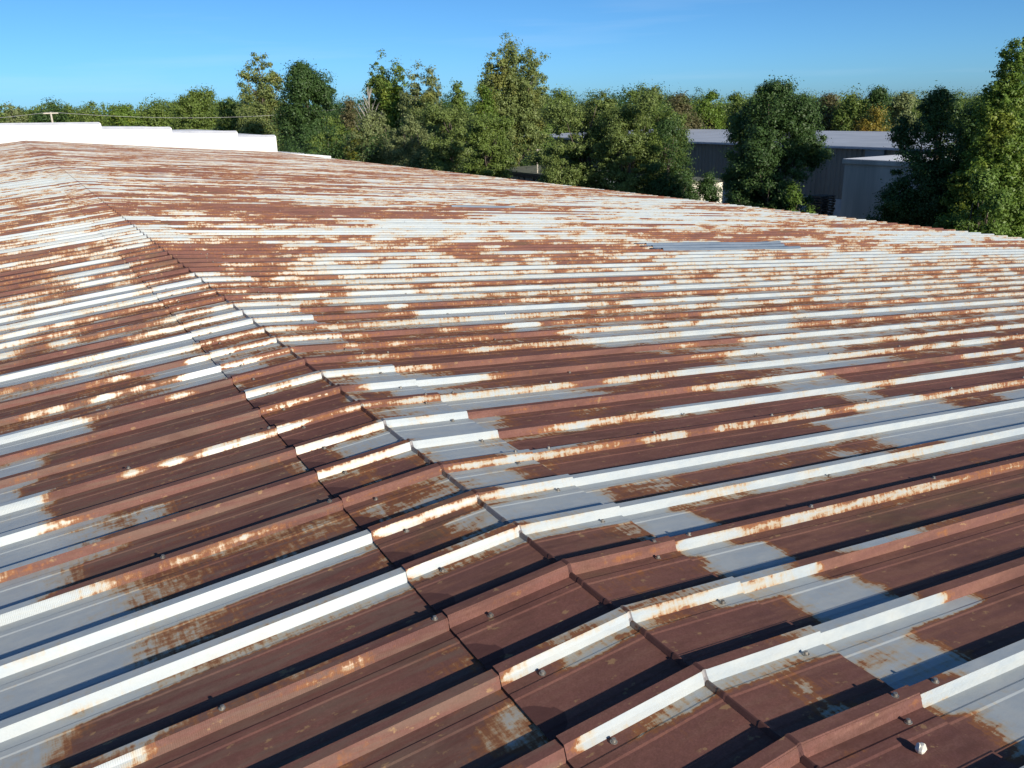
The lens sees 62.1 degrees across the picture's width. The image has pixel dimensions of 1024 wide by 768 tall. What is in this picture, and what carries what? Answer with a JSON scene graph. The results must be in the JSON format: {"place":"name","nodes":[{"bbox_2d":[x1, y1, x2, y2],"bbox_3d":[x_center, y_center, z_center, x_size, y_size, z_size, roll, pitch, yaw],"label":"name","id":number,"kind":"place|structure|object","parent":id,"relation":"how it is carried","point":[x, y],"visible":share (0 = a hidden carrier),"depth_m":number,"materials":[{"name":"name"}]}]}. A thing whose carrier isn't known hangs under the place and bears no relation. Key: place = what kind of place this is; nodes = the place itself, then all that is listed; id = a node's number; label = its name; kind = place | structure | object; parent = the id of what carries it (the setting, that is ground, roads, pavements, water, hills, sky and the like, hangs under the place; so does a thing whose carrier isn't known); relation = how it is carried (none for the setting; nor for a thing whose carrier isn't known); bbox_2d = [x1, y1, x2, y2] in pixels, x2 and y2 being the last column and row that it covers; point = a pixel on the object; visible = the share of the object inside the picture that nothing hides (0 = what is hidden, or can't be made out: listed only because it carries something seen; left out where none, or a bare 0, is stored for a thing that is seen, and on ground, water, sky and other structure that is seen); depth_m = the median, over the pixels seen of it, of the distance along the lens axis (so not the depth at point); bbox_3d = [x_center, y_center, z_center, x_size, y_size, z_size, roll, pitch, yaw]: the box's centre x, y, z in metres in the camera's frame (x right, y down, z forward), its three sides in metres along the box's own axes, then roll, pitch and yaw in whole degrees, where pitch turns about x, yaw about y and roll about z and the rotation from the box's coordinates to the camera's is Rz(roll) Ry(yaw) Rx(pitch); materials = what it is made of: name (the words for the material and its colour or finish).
{"place":"outdoors","nodes":[
{"label":"outdoors","id":0,"kind":"place"},
{"bbox_2d":[0,122,330,157],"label":"white building","id":1,"kind":"structure","parent":0,"point":[86,132],"depth_m":62.04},
{"bbox_2d":[0,140,1023,767],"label":"warehouse","id":2,"kind":"structure","parent":0,"point":[316,462],"depth_m":3.56,"materials":[{"name":"metal"}]},
{"bbox_2d":[915,742,926,754],"bbox_3d":[0.921,0.820,1.913,0.024,0.023,0.031,10,16,30],"label":"stone","id":3,"kind":"object","parent":2,"relation":"on","point":[921,748],"visible":1,"depth_m":1.91,"materials":[{"name":"white stone"}]},
{"bbox_2d":[0,0,1023,114],"label":"sky","id":4,"kind":"structure","parent":0,"point":[75,52],"materials":[{"name":"blue"}]},
{"bbox_2d":[691,177,722,202],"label":"cream shed","id":5,"kind":"structure","parent":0,"point":[699,178],"depth_m":53.98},
{"label":"ground","id":6,"kind":"structure","parent":0,"visible":0},
{"bbox_2d":[0,102,27,122],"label":"deciduous tree","id":7,"kind":"object","parent":6,"relation":"on","point":[16,114],"visible":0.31,"depth_m":190.02,"materials":[{"name":"green plant"}]},
{"bbox_2d":[43,112,57,122],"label":"utility pole","id":8,"kind":"object","parent":6,"relation":"on","point":[50,113],"visible":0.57,"depth_m":96.26,"materials":[{"name":"white wood"}]},
{"bbox_2d":[53,109,335,117],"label":"overhead wire","id":9,"kind":"object","parent":8,"relation":"attached to","point":[164,117],"visible":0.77,"depth_m":102.78,"materials":[{"name":"black metal"}]},
{"bbox_2d":[29,95,76,122],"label":"deciduous tree","id":10,"kind":"object","parent":6,"relation":"on","point":[41,117],"visible":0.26,"depth_m":185.02,"materials":[{"name":"green plant"}]},
{"bbox_2d":[75,100,107,125],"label":"deciduous tree","id":11,"kind":"object","parent":6,"relation":"on","point":[92,118],"visible":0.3,"depth_m":189.34,"materials":[{"name":"green plant"}]},
{"bbox_2d":[100,103,149,125],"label":"deciduous tree","id":12,"kind":"object","parent":6,"relation":"on","point":[115,119],"visible":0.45,"depth_m":179.25,"materials":[{"name":"green plant"}]},
{"bbox_2d":[0,92,276,128],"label":"woodland","id":13,"kind":"object","parent":6,"relation":"on","point":[71,109],"visible":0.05,"depth_m":217.56,"materials":[{"name":"green plant"}]},
{"bbox_2d":[131,93,178,129],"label":"deciduous tree","id":14,"kind":"object","parent":6,"relation":"on","point":[157,110],"visible":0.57,"depth_m":181.82,"materials":[{"name":"green plant"}]},
{"bbox_2d":[169,83,219,129],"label":"deciduous tree","id":15,"kind":"object","parent":6,"relation":"on","point":[191,109],"visible":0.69,"depth_m":148.52,"materials":[{"name":"green plant"}]},
{"bbox_2d":[203,98,262,131],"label":"deciduous tree","id":16,"kind":"object","parent":6,"relation":"on","point":[225,110],"visible":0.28,"depth_m":130.12,"materials":[{"name":"green plant"}]},
{"bbox_2d":[234,100,283,148],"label":"deciduous tree","id":17,"kind":"object","parent":6,"relation":"on","point":[256,123],"visible":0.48,"depth_m":111.42,"materials":[{"name":"green plant"}]},
{"bbox_2d":[232,52,289,136],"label":"poplar tree","id":18,"kind":"object","parent":6,"relation":"on","point":[263,93],"visible":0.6,"depth_m":118.80,"materials":[{"name":"green plant"}]},
{"bbox_2d":[268,57,344,152],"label":"maple tree","id":19,"kind":"object","parent":6,"relation":"on","point":[304,86],"visible":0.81,"depth_m":94.90,"materials":[{"name":"green plant"}]},
{"bbox_2d":[306,112,361,158],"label":"shrub","id":20,"kind":"object","parent":6,"relation":"on","point":[320,135],"visible":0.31,"depth_m":84.12,"materials":[{"name":"green plant"}]},
{"bbox_2d":[336,95,371,140],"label":"deciduous tree","id":21,"kind":"object","parent":6,"relation":"on","point":[347,117],"visible":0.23,"depth_m":103.40,"materials":[{"name":"green plant"}]},
{"bbox_2d":[342,126,369,161],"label":"shrub","id":22,"kind":"object","parent":6,"relation":"on","point":[353,155],"visible":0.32,"depth_m":76.39,"materials":[{"name":"green plant"}]},
{"bbox_2d":[341,105,391,163],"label":"shrub","id":23,"kind":"object","parent":6,"relation":"on","point":[374,118],"visible":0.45,"depth_m":75.86,"materials":[{"name":"green plant"}]},
{"bbox_2d":[356,87,380,129],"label":"bare tree","id":24,"kind":"object","parent":6,"relation":"on","point":[369,94],"visible":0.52,"depth_m":83.78,"materials":[{"name":"brown wood"}]},
{"bbox_2d":[360,48,396,134],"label":"poplar tree","id":25,"kind":"object","parent":6,"relation":"on","point":[374,83],"visible":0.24,"depth_m":90.89,"materials":[{"name":"green plant"}]},
{"bbox_2d":[376,58,409,136],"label":"poplar tree","id":26,"kind":"object","parent":6,"relation":"on","point":[389,97],"visible":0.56,"depth_m":89.20,"materials":[{"name":"green plant"}]},
{"bbox_2d":[379,113,436,167],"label":"shrub","id":27,"kind":"object","parent":6,"relation":"on","point":[397,149],"visible":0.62,"depth_m":70.47,"materials":[{"name":"green plant"}]},
{"bbox_2d":[264,107,567,167],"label":"woodland","id":28,"kind":"object","parent":6,"relation":"on","point":[297,149],"visible":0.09,"depth_m":74.88,"materials":[{"name":"green plant"}]},
{"bbox_2d":[395,59,444,138],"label":"poplar tree","id":29,"kind":"object","parent":6,"relation":"on","point":[430,81],"visible":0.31,"depth_m":85.28,"materials":[{"name":"green plant"}]},
{"bbox_2d":[405,89,448,138],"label":"poplar tree","id":30,"kind":"object","parent":6,"relation":"on","point":[428,97],"visible":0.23,"depth_m":83.38,"materials":[{"name":"green plant"}]},
{"bbox_2d":[449,77,470,137],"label":"conical tree","id":31,"kind":"object","parent":6,"relation":"on","point":[457,99],"visible":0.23,"depth_m":99.39,"materials":[{"name":"green plant"}]},
{"bbox_2d":[241,83,710,151],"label":"woodland","id":32,"kind":"object","parent":6,"relation":"on","point":[445,102],"visible":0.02,"depth_m":148.98,"materials":[{"name":"green plant"}]},
{"bbox_2d":[474,30,558,166],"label":"poplar tree","id":33,"kind":"object","parent":6,"relation":"on","point":[519,100],"visible":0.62,"depth_m":72.59,"materials":[{"name":"green plant"}]},
{"bbox_2d":[537,101,554,164],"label":"deciduous tree","id":34,"kind":"object","parent":6,"relation":"on","point":[546,129],"visible":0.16,"depth_m":82.51,"materials":[{"name":"green plant"}]},
{"bbox_2d":[533,84,579,133],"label":"deciduous tree","id":35,"kind":"object","parent":6,"relation":"on","point":[556,95],"visible":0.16,"depth_m":116.92,"materials":[{"name":"green plant"}]},
{"bbox_2d":[662,86,705,128],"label":"deciduous tree","id":36,"kind":"object","parent":6,"relation":"on","point":[680,101],"visible":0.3,"depth_m":99.41,"materials":[{"name":"green plant"}]},
{"bbox_2d":[690,88,733,128],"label":"deciduous tree","id":37,"kind":"object","parent":6,"relation":"on","point":[713,118],"visible":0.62,"depth_m":111.69,"materials":[{"name":"green plant"}]},
{"bbox_2d":[720,90,746,129],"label":"deciduous tree","id":38,"kind":"object","parent":6,"relation":"on","point":[737,98],"visible":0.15,"depth_m":117.69,"materials":[{"name":"green plant"}]},
{"bbox_2d":[522,129,955,216],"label":"corrugated shed","id":39,"kind":"structure","parent":6,"relation":"on","point":[709,144],"depth_m":62.31,"materials":[{"name":"metal"}]},
{"bbox_2d":[814,90,848,130],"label":"deciduous tree","id":40,"kind":"object","parent":6,"relation":"on","point":[831,100],"visible":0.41,"depth_m":110.99,"materials":[{"name":"green plant"}]},
{"bbox_2d":[663,83,1023,128],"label":"woodland","id":41,"kind":"object","parent":6,"relation":"on","point":[913,110],"visible":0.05,"depth_m":139.11,"materials":[{"name":"green plant"}]},
{"bbox_2d":[827,86,872,130],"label":"deciduous tree","id":42,"kind":"object","parent":6,"relation":"on","point":[846,116],"visible":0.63,"depth_m":107.47,"materials":[{"name":"green plant"}]},
{"bbox_2d":[850,102,893,130],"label":"autumn tree","id":43,"kind":"object","parent":6,"relation":"on","point":[865,124],"visible":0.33,"depth_m":96.09,"materials":[{"name":"yellow plant"}]},
{"bbox_2d":[859,84,896,131],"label":"deciduous tree","id":44,"kind":"object","parent":6,"relation":"on","point":[877,95],"visible":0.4,"depth_m":105.68,"materials":[{"name":"green plant"}]},
{"bbox_2d":[881,89,919,129],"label":"deciduous tree","id":45,"kind":"object","parent":6,"relation":"on","point":[904,100],"visible":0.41,"depth_m":111.01,"materials":[{"name":"green plant"}]},
{"label":"yard","id":46,"kind":"structure","parent":0,"visible":0},
{"bbox_2d":[429,158,446,170],"bbox_3d":[-5.319,-13.982,61.831,2.370,4.920,2.112,15,24,41],"label":"shrub","id":47,"kind":"object","parent":46,"relation":"on","point":[437,165],"visible":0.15,"depth_m":60.95,"materials":[{"name":"green plant"}]},
{"bbox_2d":[416,101,477,172],"bbox_3d":[-4.550,-17.227,64.924,5.206,8.595,5.117,-4,18,-8],"label":"feathery tree","id":48,"kind":"object","parent":46,"relation":"on","point":[454,152],"visible":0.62,"depth_m":63.80,"materials":[{"name":"green plant"}]},
{"bbox_2d":[465,81,503,163],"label":"poplar tree","id":49,"kind":"object","parent":46,"relation":"on","point":[484,105],"visible":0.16,"depth_m":67.81,"materials":[{"name":"green plant"}]},
{"bbox_2d":[456,111,521,177],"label":"feathery tree","id":50,"kind":"object","parent":46,"relation":"on","point":[483,144],"visible":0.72,"depth_m":57.28,"materials":[{"name":"green plant"}]},
{"bbox_2d":[532,134,583,185],"bbox_3d":[2.488,-10.289,46.460,2.254,6.452,2.834,-11,20,-28],"label":"shrub","id":51,"kind":"object","parent":46,"relation":"on","point":[553,176],"visible":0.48,"depth_m":45.52,"materials":[{"name":"green plant"}]},
{"bbox_2d":[508,165,613,186],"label":"building","id":52,"kind":"structure","parent":46,"relation":"on","point":[524,173],"depth_m":66.14,"materials":[{"name":"metal"}]},
{"bbox_2d":[522,86,642,189],"bbox_3d":[3.755,-11.692,46.884,5.774,8.815,5.547,-15,22,-35],"label":"feathery tree","id":53,"kind":"object","parent":46,"relation":"on","point":[582,151],"visible":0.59,"depth_m":45.58,"materials":[{"name":"green plant"}]},
{"bbox_2d":[593,83,674,193],"bbox_3d":[6.480,-11.201,45.052,4.429,8.885,4.183,0,18,4],"label":"feathery tree","id":54,"kind":"object","parent":46,"relation":"on","point":[632,151],"visible":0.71,"depth_m":44.06,"materials":[{"name":"green plant"}]},
{"bbox_2d":[622,79,700,187],"bbox_3d":[8.192,-12.418,48.123,4.866,9.204,5.602,-5,18,-10],"label":"feathery tree","id":55,"kind":"object","parent":46,"relation":"on","point":[659,115],"visible":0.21,"depth_m":46.77,"materials":[{"name":"green plant"}]},
{"bbox_2d":[641,113,703,199],"bbox_3d":[8.060,-10.186,44.119,3.533,7.427,3.427,-12,21,-30],"label":"deciduous tree","id":56,"kind":"object","parent":46,"relation":"on","point":[676,184],"visible":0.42,"depth_m":43.35,"materials":[{"name":"green plant"}]},
{"bbox_2d":[692,167,723,202],"bbox_3d":[10.329,-8.961,44.633,2.410,4.690,2.632,-11,20,-28],"label":"shrub","id":57,"kind":"object","parent":46,"relation":"on","point":[707,186],"visible":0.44,"depth_m":44.02,"materials":[{"name":"green plant"}]},
{"bbox_2d":[716,97,767,202],"bbox_3d":[10.641,-8.917,38.468,2.799,8.394,2.721,1,18,6],"label":"elm tree","id":58,"kind":"object","parent":46,"relation":"on","point":[732,125],"visible":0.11,"depth_m":37.79,"materials":[{"name":"green plant"}]},
{"bbox_2d":[719,70,836,212],"bbox_3d":[11.211,-8.800,36.900,4.817,9.104,4.740,14,24,40],"label":"elm tree","id":59,"kind":"object","parent":46,"relation":"on","point":[793,122],"visible":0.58,"depth_m":35.72,"materials":[{"name":"green plant"}]},
{"bbox_2d":[782,179,819,213],"bbox_3d":[11.340,-5.745,34.605,2.396,5.118,2.258,-11,20,-28],"label":"shrub","id":60,"kind":"object","parent":46,"relation":"on","point":[794,194],"visible":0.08,"depth_m":33.98,"materials":[{"name":"green plant"}]},
{"bbox_2d":[840,154,954,219],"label":"concrete building","id":61,"kind":"structure","parent":46,"relation":"on","point":[862,183],"depth_m":43.02,"materials":[{"name":"grey concrete"}]},
{"bbox_2d":[863,80,977,227],"bbox_3d":[15.747,-6.976,32.026,4.304,8.433,4.476,-10,20,-25],"label":"elm tree","id":62,"kind":"object","parent":46,"relation":"on","point":[920,206],"visible":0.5,"depth_m":30.95,"materials":[{"name":"green plant"}]},
{"bbox_2d":[946,89,981,155],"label":"deciduous tree","id":63,"kind":"object","parent":46,"relation":"on","point":[978,97],"depth_m":33.09,"materials":[{"name":"green plant"}]},
{"bbox_2d":[932,163,1014,234],"bbox_3d":[15.418,-4.360,28.333,2.682,5.774,2.828,2,18,11],"label":"shrub","id":64,"kind":"object","parent":46,"relation":"on","point":[996,204],"visible":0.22,"depth_m":27.51,"materials":[{"name":"green plant"}]},
{"bbox_2d":[934,37,1023,238],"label":"lime tree","id":65,"kind":"object","parent":46,"relation":"on","point":[1000,134],"visible":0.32,"depth_m":28.37,"materials":[{"name":"green plant"}]},
{"bbox_2d":[949,82,1023,217],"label":"deciduous tree","id":66,"kind":"object","parent":46,"relation":"on","point":[970,105],"visible":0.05,"depth_m":31.03,"materials":[{"name":"green plant"}]},
{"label":"pallet","id":67,"kind":"object","parent":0,"visible":0},
{"bbox_2d":[815,212,832,214],"bbox_3d":[18.406,-10.197,50.890,1.200,0.122,1.000,-11,20,-28],"label":"pallet","id":68,"kind":"object","parent":67,"relation":"on","point":[824,213],"visible":0.32,"depth_m":50.67,"materials":[{"name":"brown wood"}]},
{"bbox_2d":[815,210,833,213],"bbox_3d":[18.462,-10.348,50.878,1.200,0.122,1.000,-12,21,-29],"label":"pallet","id":69,"kind":"object","parent":68,"relation":"on","point":[819,212],"visible":0.45,"depth_m":50.47,"materials":[{"name":"brown wood"}]},
{"bbox_2d":[811,207,834,210],"bbox_3d":[18.500,-10.476,50.803,1.200,0.122,1.000,-12,21,-30],"label":"pallet","id":70,"kind":"object","parent":69,"relation":"on","point":[827,209],"visible":0.58,"depth_m":50.46,"materials":[{"name":"brown wood"}]},
{"bbox_2d":[810,205,833,208],"bbox_3d":[18.428,-10.620,50.781,1.200,0.122,1.000,-12,21,-30],"label":"pallet","id":71,"kind":"object","parent":70,"relation":"on","point":[830,206],"visible":0.52,"depth_m":50.39,"materials":[{"name":"brown wood"}]},
{"bbox_2d":[808,202,834,205],"bbox_3d":[18.434,-10.731,50.653,1.200,0.122,1.000,-11,20,-26],"label":"pallet","id":72,"kind":"object","parent":71,"relation":"on","point":[824,204],"visible":0.65,"depth_m":50.36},
{"bbox_2d":[811,200,835,203],"bbox_3d":[18.491,-10.892,50.674,1.200,0.122,1.000,-12,21,-29],"label":"pallet","id":73,"kind":"object","parent":72,"relation":"on","point":[829,201],"visible":0.55,"depth_m":50.31,"materials":[{"name":"brown wood"}]},
{"bbox_2d":[813,197,834,200],"bbox_3d":[18.427,-11.020,50.604,1.200,0.122,1.000,-11,20,-27],"label":"pallet","id":74,"kind":"object","parent":73,"relation":"on","point":[819,199],"visible":0.6,"depth_m":50.26,"materials":[{"name":"brown wood"}]},
{"bbox_2d":[812,194,835,198],"bbox_3d":[18.424,-11.161,50.568,1.200,0.122,1.000,-12,21,-28],"label":"pallet","id":75,"kind":"object","parent":74,"relation":"on","point":[820,196],"visible":0.87,"depth_m":50.37,"materials":[{"name":"brown wood"}]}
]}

